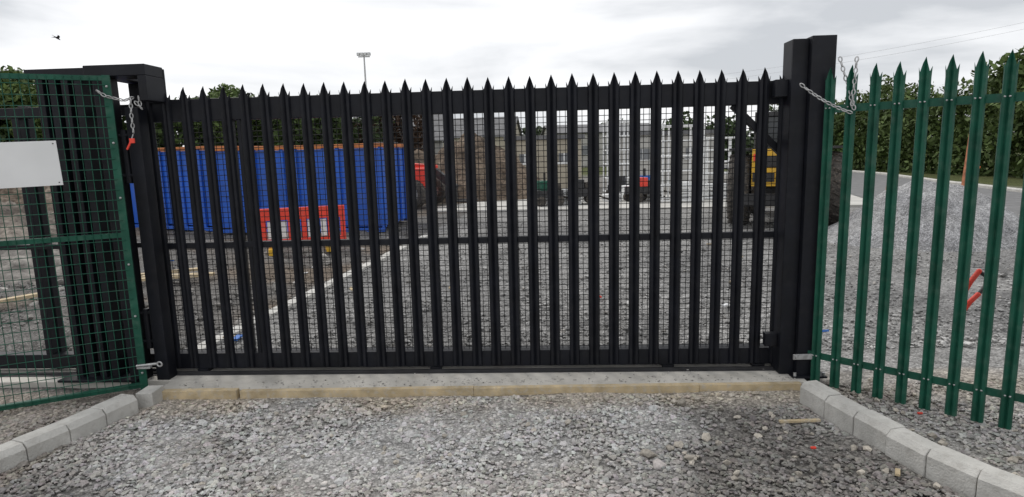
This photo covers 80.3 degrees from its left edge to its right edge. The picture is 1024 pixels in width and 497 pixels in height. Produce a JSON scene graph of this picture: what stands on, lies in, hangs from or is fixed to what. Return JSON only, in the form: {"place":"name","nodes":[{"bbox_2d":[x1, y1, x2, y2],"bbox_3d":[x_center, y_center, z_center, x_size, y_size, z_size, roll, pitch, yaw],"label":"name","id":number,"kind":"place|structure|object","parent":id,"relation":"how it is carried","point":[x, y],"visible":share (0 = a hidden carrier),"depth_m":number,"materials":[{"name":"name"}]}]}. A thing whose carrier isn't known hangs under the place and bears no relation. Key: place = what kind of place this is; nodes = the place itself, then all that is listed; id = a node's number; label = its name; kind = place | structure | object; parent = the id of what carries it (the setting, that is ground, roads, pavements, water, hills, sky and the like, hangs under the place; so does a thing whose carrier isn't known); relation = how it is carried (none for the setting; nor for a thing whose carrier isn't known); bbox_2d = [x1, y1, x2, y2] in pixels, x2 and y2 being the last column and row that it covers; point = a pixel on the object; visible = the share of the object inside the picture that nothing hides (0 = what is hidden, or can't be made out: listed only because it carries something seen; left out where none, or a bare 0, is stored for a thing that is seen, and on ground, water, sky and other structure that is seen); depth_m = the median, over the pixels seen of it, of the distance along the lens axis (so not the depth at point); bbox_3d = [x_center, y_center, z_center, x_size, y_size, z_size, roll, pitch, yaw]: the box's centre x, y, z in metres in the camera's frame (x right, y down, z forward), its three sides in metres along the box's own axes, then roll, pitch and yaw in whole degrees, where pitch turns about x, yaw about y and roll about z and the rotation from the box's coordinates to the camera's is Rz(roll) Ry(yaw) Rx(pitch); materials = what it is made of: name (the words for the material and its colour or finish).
{"place":"outdoors","nodes":[
{"label":"outdoors","id":0,"kind":"place"},
{"bbox_2d":[1,366,774,376],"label":"gate bottom rail","id":1,"kind":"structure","parent":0,"point":[481,370],"depth_m":4.83,"materials":[{"name":"black metal"}]},
{"bbox_2d":[443,124,519,148],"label":"walls","id":2,"kind":"structure","parent":0,"point":[502,143],"depth_m":76.52,"materials":[{"name":"grey concrete"}]},
{"bbox_2d":[453,116,520,137],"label":"roof","id":3,"kind":"structure","parent":2,"relation":"on","point":[498,122],"depth_m":78.54,"materials":[{"name":"stone"}]},
{"bbox_2d":[0,150,1023,496],"bbox_3d":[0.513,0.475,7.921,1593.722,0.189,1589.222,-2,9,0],"label":"ground","id":4,"kind":"structure","parent":0,"point":[916,354],"depth_m":4.72,"materials":[{"name":"grey gravel"}]},
{"bbox_2d":[0,65,35,130],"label":"broadleaf tree","id":5,"kind":"object","parent":4,"relation":"on","point":[11,69],"visible":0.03,"depth_m":33.34,"materials":[{"name":"green plant"}]},
{"bbox_2d":[0,81,42,141],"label":"broadleaf tree","id":6,"kind":"object","parent":4,"relation":"on","point":[16,90],"visible":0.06,"depth_m":32.06,"materials":[{"name":"green plant"}]},
{"bbox_2d":[0,186,52,211],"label":"soil mound","id":7,"kind":"object","parent":4,"relation":"on","point":[14,198],"visible":0.05,"depth_m":20.13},
{"bbox_2d":[0,200,56,240],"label":"soil mound","id":8,"kind":"object","parent":4,"relation":"on","point":[8,222],"visible":0.2,"depth_m":14.92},
{"bbox_2d":[0,238,62,284],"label":"soil mound","id":9,"kind":"object","parent":4,"relation":"on","point":[16,274],"visible":0.15,"depth_m":9.56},
{"bbox_2d":[0,394,138,472],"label":"concrete kerb","id":10,"kind":"structure","parent":4,"relation":"on","point":[29,446],"depth_m":3.87,"materials":[{"name":"grey concrete"}]},
{"bbox_2d":[0,73,148,410],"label":"green fence panel","id":11,"kind":"object","parent":4,"relation":"on","point":[124,234],"visible":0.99,"depth_m":4.41,"materials":[{"name":"metal"}]},
{"bbox_2d":[0,141,62,188],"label":"blank white sign","id":12,"kind":"object","parent":11,"relation":"attached to","point":[30,164],"visible":1,"depth_m":4.21,"materials":[{"name":"metal"}]},
{"bbox_2d":[136,361,162,368],"bbox_3d":[-2.786,0.896,4.670,0.188,0.049,0.039,-2,9,-4],"label":"gate bolt","id":13,"kind":"object","parent":11,"relation":"attached to","point":[144,366],"visible":1,"depth_m":4.66,"materials":[{"name":"metal"}]},
{"bbox_2d":[136,385,163,407],"bbox_3d":[-2.672,1.103,4.494,0.120,0.130,0.160,-2,9,0],"label":"concrete kerb offcut","id":14,"kind":"object","parent":4,"relation":"on","point":[148,396],"visible":0.69,"depth_m":4.42,"materials":[{"name":"grey concrete"}]},
{"bbox_2d":[130,146,263,230],"bbox_3d":[-9.822,-1.760,17.336,6.543,2.120,2.480,3,10,24],"label":"blue waste container","id":15,"kind":"object","parent":4,"relation":"on","point":[165,181],"visible":0.13,"depth_m":15.37,"materials":[{"name":"metal"}]},
{"bbox_2d":[0,90,394,147],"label":"roadside hedge","id":16,"kind":"object","parent":4,"relation":"on","point":[4,131],"visible":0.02,"depth_m":36.33,"materials":[{"name":"green plant"}]},
{"bbox_2d":[207,83,245,97],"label":"broadleaf tree","id":17,"kind":"object","parent":4,"relation":"on","point":[213,91],"visible":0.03,"depth_m":42.30,"materials":[{"name":"green plant"}]},
{"bbox_2d":[193,91,262,145],"bbox_3d":[-17.402,-6.576,36.937,5.536,5.975,4.797,-2,9,0],"label":"broadleaf tree","id":18,"kind":"object","parent":4,"relation":"on","point":[218,130],"visible":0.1,"depth_m":35.20,"materials":[{"name":"green plant"}]},
{"bbox_2d":[260,205,345,255],"bbox_3d":[-3.902,-0.364,11.411,1.500,0.830,0.720,-5,9,-19],"label":"red plastic barrier","id":19,"kind":"object","parent":4,"relation":"on","point":[304,215],"visible":0.41,"depth_m":11.33,"materials":[{"name":"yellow plastic"}]},
{"bbox_2d":[215,143,406,232],"bbox_3d":[-4.870,-1.551,15.366,4.181,2.060,2.480,0,9,7],"label":"blue waste container","id":20,"kind":"object","parent":4,"relation":"on","point":[358,160],"visible":0.24,"depth_m":14.18,"materials":[{"name":"metal"}]},
{"bbox_2d":[197,235,427,348],"bbox_3d":[-2.398,0.356,9.458,0.162,0.094,8.096,0,9,8],"label":"concrete edging","id":21,"kind":"object","parent":4,"relation":"on","point":[328,285],"visible":0.22,"depth_m":7.66,"materials":[{"name":"white concrete"}]},
{"bbox_2d":[262,115,423,151],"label":"roadside hedge","id":22,"kind":"object","parent":4,"relation":"on","point":[417,141],"visible":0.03,"depth_m":42.90,"materials":[{"name":"green plant"}]},
{"bbox_2d":[357,52,370,86],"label":"floodlight mast","id":23,"kind":"object","parent":4,"relation":"on","point":[364,54],"visible":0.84,"depth_m":57.77,"materials":[{"name":"metal"}]},
{"bbox_2d":[0,363,805,390],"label":"concrete gate strip","id":24,"kind":"object","parent":4,"relation":"on","point":[240,382],"visible":0.26,"depth_m":4.70,"materials":[{"name":"grey concrete"}]},
{"bbox_2d":[18,106,66,368],"bbox_3d":[-3.861,-0.037,5.019,0.070,2.220,0.060,-1,9,3],"label":"black post","id":25,"kind":"object","parent":24,"relation":"on","point":[48,252],"visible":0.42,"depth_m":5.02,"materials":[{"name":"metal"}]},
{"bbox_2d":[23,64,180,383],"bbox_3d":[-3.118,-0.155,4.874,1.012,2.460,0.560,-1,9,3],"label":"gate guide portal","id":26,"kind":"object","parent":24,"relation":"on","point":[145,82],"visible":0.78,"depth_m":4.68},
{"bbox_2d":[96,90,142,133],"bbox_3d":[-2.830,-0.988,4.398,0.280,0.313,0.039,-6,10,-25],"label":"chain","id":27,"kind":"object","parent":26,"relation":"hanging from","point":[125,100],"visible":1,"depth_m":4.42,"materials":[{"name":"metal"}]},
{"bbox_2d":[126,134,134,149],"bbox_3d":[-2.793,-0.780,4.444,0.064,0.114,0.016,-2,9,0],"label":"padlock","id":28,"kind":"object","parent":27,"relation":"hanging from","point":[131,139],"visible":1,"depth_m":4.44,"materials":[{"name":"red metal"}]},
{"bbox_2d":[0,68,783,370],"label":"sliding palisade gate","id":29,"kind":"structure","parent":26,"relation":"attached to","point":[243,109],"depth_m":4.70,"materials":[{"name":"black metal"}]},
{"bbox_2d":[401,147,435,163],"bbox_3d":[-5.593,-3.499,27.264,9.900,2.325,6.600,-2,9,0],"label":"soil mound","id":30,"kind":"object","parent":4,"relation":"on","point":[421,154],"visible":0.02,"depth_m":26.97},
{"bbox_2d":[374,142,477,207],"bbox_3d":[-3.561,-2.543,20.994,4.750,2.249,2.260,1,9,14],"label":"red telehandler","id":31,"kind":"object","parent":4,"relation":"on","point":[440,195],"visible":0.2,"depth_m":20.26,"materials":[{"name":"metal"}]},
{"bbox_2d":[422,141,442,154],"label":"walls","id":32,"kind":"structure","parent":4,"relation":"on","point":[438,146],"depth_m":55.59,"materials":[{"name":"white concrete"}]},
{"bbox_2d":[354,114,443,141],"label":"roof","id":33,"kind":"structure","parent":32,"relation":"on","point":[437,128],"depth_m":57.07,"materials":[{"name":"stone"}]},
{"bbox_2d":[0,243,922,448],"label":"site debris","id":34,"kind":"object","parent":4,"relation":"on","point":[20,297],"visible":0.38,"depth_m":7.72,"materials":[{"name":"blue plastic"}]},
{"bbox_2d":[418,133,540,203],"bbox_3d":[-1.690,-3.413,24.763,7.480,2.727,6.600,-2,9,0],"label":"soil mound","id":35,"kind":"object","parent":4,"relation":"on","point":[458,164],"visible":0.16,"depth_m":23.14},
{"bbox_2d":[162,381,800,399],"bbox_3d":[-0.263,1.058,4.501,4.740,0.092,0.060,-1,9,2],"label":"timber shuttering board","id":36,"kind":"object","parent":4,"relation":"on","point":[236,393],"visible":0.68,"depth_m":4.49,"materials":[{"name":"beige wood"}]},
{"bbox_2d":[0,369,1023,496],"bbox_3d":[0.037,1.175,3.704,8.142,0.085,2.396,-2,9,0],"label":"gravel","id":37,"kind":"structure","parent":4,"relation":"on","point":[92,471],"depth_m":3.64,"materials":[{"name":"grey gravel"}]},
{"bbox_2d":[778,418,820,422],"bbox_3d":[1.829,1.096,3.863,0.260,0.015,0.026,-2,9,-1],"label":"timber offcut","id":38,"kind":"object","parent":37,"relation":"on","point":[799,420],"visible":1,"depth_m":3.85,"materials":[{"name":"beige wood"}]},
{"bbox_2d":[895,468,899,476],"bbox_3d":[2.052,1.190,3.231,0.024,0.013,0.070,4,11,32],"label":"timber offcut","id":39,"kind":"object","parent":37,"relation":"on","point":[897,471],"visible":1,"depth_m":3.22,"materials":[{"name":"beige wood"}]},
{"bbox_2d":[0,211,1023,351],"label":"gravel","id":40,"kind":"structure","parent":4,"relation":"on","point":[942,343],"depth_m":6.81,"materials":[{"name":"grey gravel"}]},
{"bbox_2d":[0,231,1023,491],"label":"loose rocks","id":41,"kind":"object","parent":4,"relation":"on","point":[648,453],"visible":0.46,"depth_m":3.87,"materials":[{"name":"stone"}]},
{"bbox_2d":[504,134,584,189],"bbox_3d":[1.492,-4.125,29.220,3.700,2.530,2.900,-2,9,0],"label":"site welfare cabin","id":42,"kind":"object","parent":4,"relation":"on","point":[561,139],"visible":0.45,"depth_m":27.87,"materials":[{"name":"metal"}]},
{"bbox_2d":[519,153,566,164],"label":"windows","id":43,"kind":"structure","parent":42,"relation":"in","point":[522,159],"depth_m":27.87,"materials":[{"name":"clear glass"}]},
{"bbox_2d":[182,122,932,157],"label":"distant tree line","id":44,"kind":"object","parent":4,"relation":"on","point":[538,131],"depth_m":104.35,"materials":[{"name":"green plant"}]},
{"bbox_2d":[544,129,606,166],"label":"walls","id":45,"kind":"structure","parent":4,"relation":"on","point":[585,157],"depth_m":68.11,"materials":[{"name":"concrete"}]},
{"bbox_2d":[581,145,606,154],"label":"windows","id":46,"kind":"structure","parent":45,"relation":"attached to","point":[585,151],"depth_m":68.05,"materials":[{"name":"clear glass"}]},
{"bbox_2d":[540,123,649,134],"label":"roof","id":47,"kind":"structure","parent":45,"relation":"on","point":[580,130],"depth_m":69.81,"materials":[{"name":"tile"}]},
{"bbox_2d":[620,130,713,183],"bbox_3d":[8.074,-4.913,32.666,5.300,2.680,2.900,-2,9,-3],"label":"site welfare cabin","id":48,"kind":"object","parent":4,"relation":"on","point":[709,133],"visible":0.21,"depth_m":31.34,"materials":[{"name":"metal"}]},
{"bbox_2d":[640,148,691,160],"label":"windows","id":49,"kind":"structure","parent":48,"relation":"in","point":[646,156],"depth_m":31.28,"materials":[{"name":"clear glass"}]},
{"bbox_2d":[601,111,753,163],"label":"distant tree line","id":50,"kind":"object","parent":4,"relation":"on","point":[731,125],"visible":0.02,"depth_m":63.31,"materials":[{"name":"green plant"}]},
{"bbox_2d":[726,111,842,225],"bbox_3d":[6.434,-1.896,14.334,2.327,2.523,4.700,2,10,24],"label":"yellow backhoe loader","id":51,"kind":"object","parent":4,"relation":"on","point":[835,185],"visible":0.34,"depth_m":13.15,"materials":[{"name":"paint"}]},
{"bbox_2d":[763,35,836,380],"bbox_3d":[2.104,-0.245,4.459,0.410,2.495,0.290,-1,9,3],"label":"gate catch post","id":52,"kind":"object","parent":4,"relation":"on","point":[809,62],"visible":0.96,"depth_m":4.38,"materials":[{"name":"black metal"}]},
{"bbox_2d":[724,164,1021,192],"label":"road kerb","id":53,"kind":"structure","parent":4,"relation":"on","point":[979,185],"depth_m":24.68,"materials":[{"name":"concrete"}]},
{"bbox_2d":[768,58,1023,178],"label":"roadside hedge","id":54,"kind":"object","parent":4,"relation":"on","point":[962,128],"visible":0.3,"depth_m":34.17,"materials":[{"name":"green plant"}]},
{"bbox_2d":[800,380,1023,496],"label":"concrete kerb","id":55,"kind":"structure","parent":4,"relation":"on","point":[956,471],"depth_m":3.32,"materials":[{"name":"grey concrete"}]},
{"bbox_2d":[808,50,1023,429],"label":"green palisade fence","id":56,"kind":"object","parent":4,"relation":"on","point":[1008,97],"visible":0.98,"depth_m":3.87,"materials":[{"name":"metal"}]},
{"bbox_2d":[793,354,811,359],"bbox_3d":[2.147,0.797,4.476,0.150,0.040,0.040,-2,9,0],"label":"fence bracket","id":57,"kind":"object","parent":56,"relation":"attached to","point":[802,356],"visible":1,"depth_m":4.46,"materials":[{"name":"metal"}]},
{"bbox_2d":[799,56,858,113],"bbox_3d":[2.153,-1.106,4.134,0.351,0.395,0.132,4,10,31],"label":"chain","id":58,"kind":"object","parent":56,"relation":"attached to","point":[831,104],"visible":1,"depth_m":4.07,"materials":[{"name":"metal"}]},
{"bbox_2d":[827,179,1018,251],"bbox_3d":[7.684,-0.726,11.254,4.180,1.115,3.740,-2,9,0],"label":"gravel pile","id":59,"kind":"object","parent":4,"relation":"on","point":[981,224],"visible":0.46,"depth_m":10.40,"materials":[{"name":"gravel"}]},
{"bbox_2d":[961,136,968,185],"bbox_3d":[8.477,-1.542,11.332,0.180,2.003,0.050,-2,9,0],"label":"survey stake","id":60,"kind":"object","parent":59,"relation":"on","point":[963,177],"visible":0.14,"depth_m":11.34,"materials":[{"name":"brown wood"}]},
{"bbox_2d":[966,269,983,310],"bbox_3d":[2.970,0.318,3.903,0.223,0.377,0.042,-2,9,0],"label":"bolt cutter","id":61,"kind":"object","parent":4,"relation":"on","point":[972,279],"visible":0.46,"depth_m":3.88,"materials":[{"name":"red plastic"}]},
{"bbox_2d":[986,46,1023,115],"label":"broadleaf tree","id":62,"kind":"object","parent":4,"relation":"on","point":[1004,59],"visible":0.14,"depth_m":29.73,"materials":[{"name":"green plant"}]},
{"bbox_2d":[0,0,1023,146],"label":"sky","id":63,"kind":"structure","parent":0,"point":[207,44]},
{"bbox_2d":[438,194,862,211],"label":"concrete pavement","id":64,"kind":"structure","parent":0,"point":[856,201],"depth_m":18.98,"materials":[{"name":"grey concrete"}]},
{"bbox_2d":[537,173,567,206],"bbox_3d":[1.395,-1.932,19.694,1.419,1.049,0.740,-3,9,-11],"label":"site generator","id":65,"kind":"object","parent":64,"relation":"on","point":[541,197],"visible":0.31,"depth_m":19.37,"materials":[{"name":"metal"}]},
{"bbox_2d":[567,175,608,202],"bbox_3d":[2.499,-2.000,19.941,1.418,1.049,0.740,-2,9,0],"label":"site generator","id":66,"kind":"object","parent":64,"relation":"on","point":[585,185],"visible":0.19,"depth_m":19.68,"materials":[{"name":"metal"}]},
{"bbox_2d":[606,177,628,193],"bbox_3d":[3.930,-2.383,22.147,0.740,1.048,1.419,2,10,21],"label":"site generator","id":67,"kind":"object","parent":64,"relation":"on","point":[621,180],"visible":0.25,"depth_m":21.57,"materials":[{"name":"metal"}]},
{"bbox_2d":[546,181,725,204],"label":"stacked concrete blocks","id":68,"kind":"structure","parent":64,"relation":"on","point":[684,195],"depth_m":20.38,"materials":[{"name":"grey concrete"}]},
{"bbox_2d":[623,177,664,201],"bbox_3d":[4.527,-2.115,20.333,1.419,1.048,0.740,-5,10,-23],"label":"wheeled site dumper","id":69,"kind":"object","parent":64,"relation":"on","point":[642,187],"visible":0.38,"depth_m":19.99,"materials":[{"name":"red metal"}]},
{"bbox_2d":[603,121,734,201],"bbox_3d":[5.764,-3.395,22.469,3.167,2.855,6.323,-3,9,-11],"label":"white scaffold rack","id":70,"kind":"object","parent":64,"relation":"on","point":[689,156],"visible":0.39,"depth_m":20.27,"materials":[{"name":"white metal"}]},
{"bbox_2d":[724,165,1021,213],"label":"site road","id":71,"kind":"structure","parent":0,"point":[1013,202],"depth_m":22.24,"materials":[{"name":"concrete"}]},
{"bbox_2d":[730,22,1023,78],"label":"power line","id":72,"kind":"object","parent":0,"point":[896,47],"visible":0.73,"depth_m":51.03,"materials":[{"name":"metal"}]}
]}

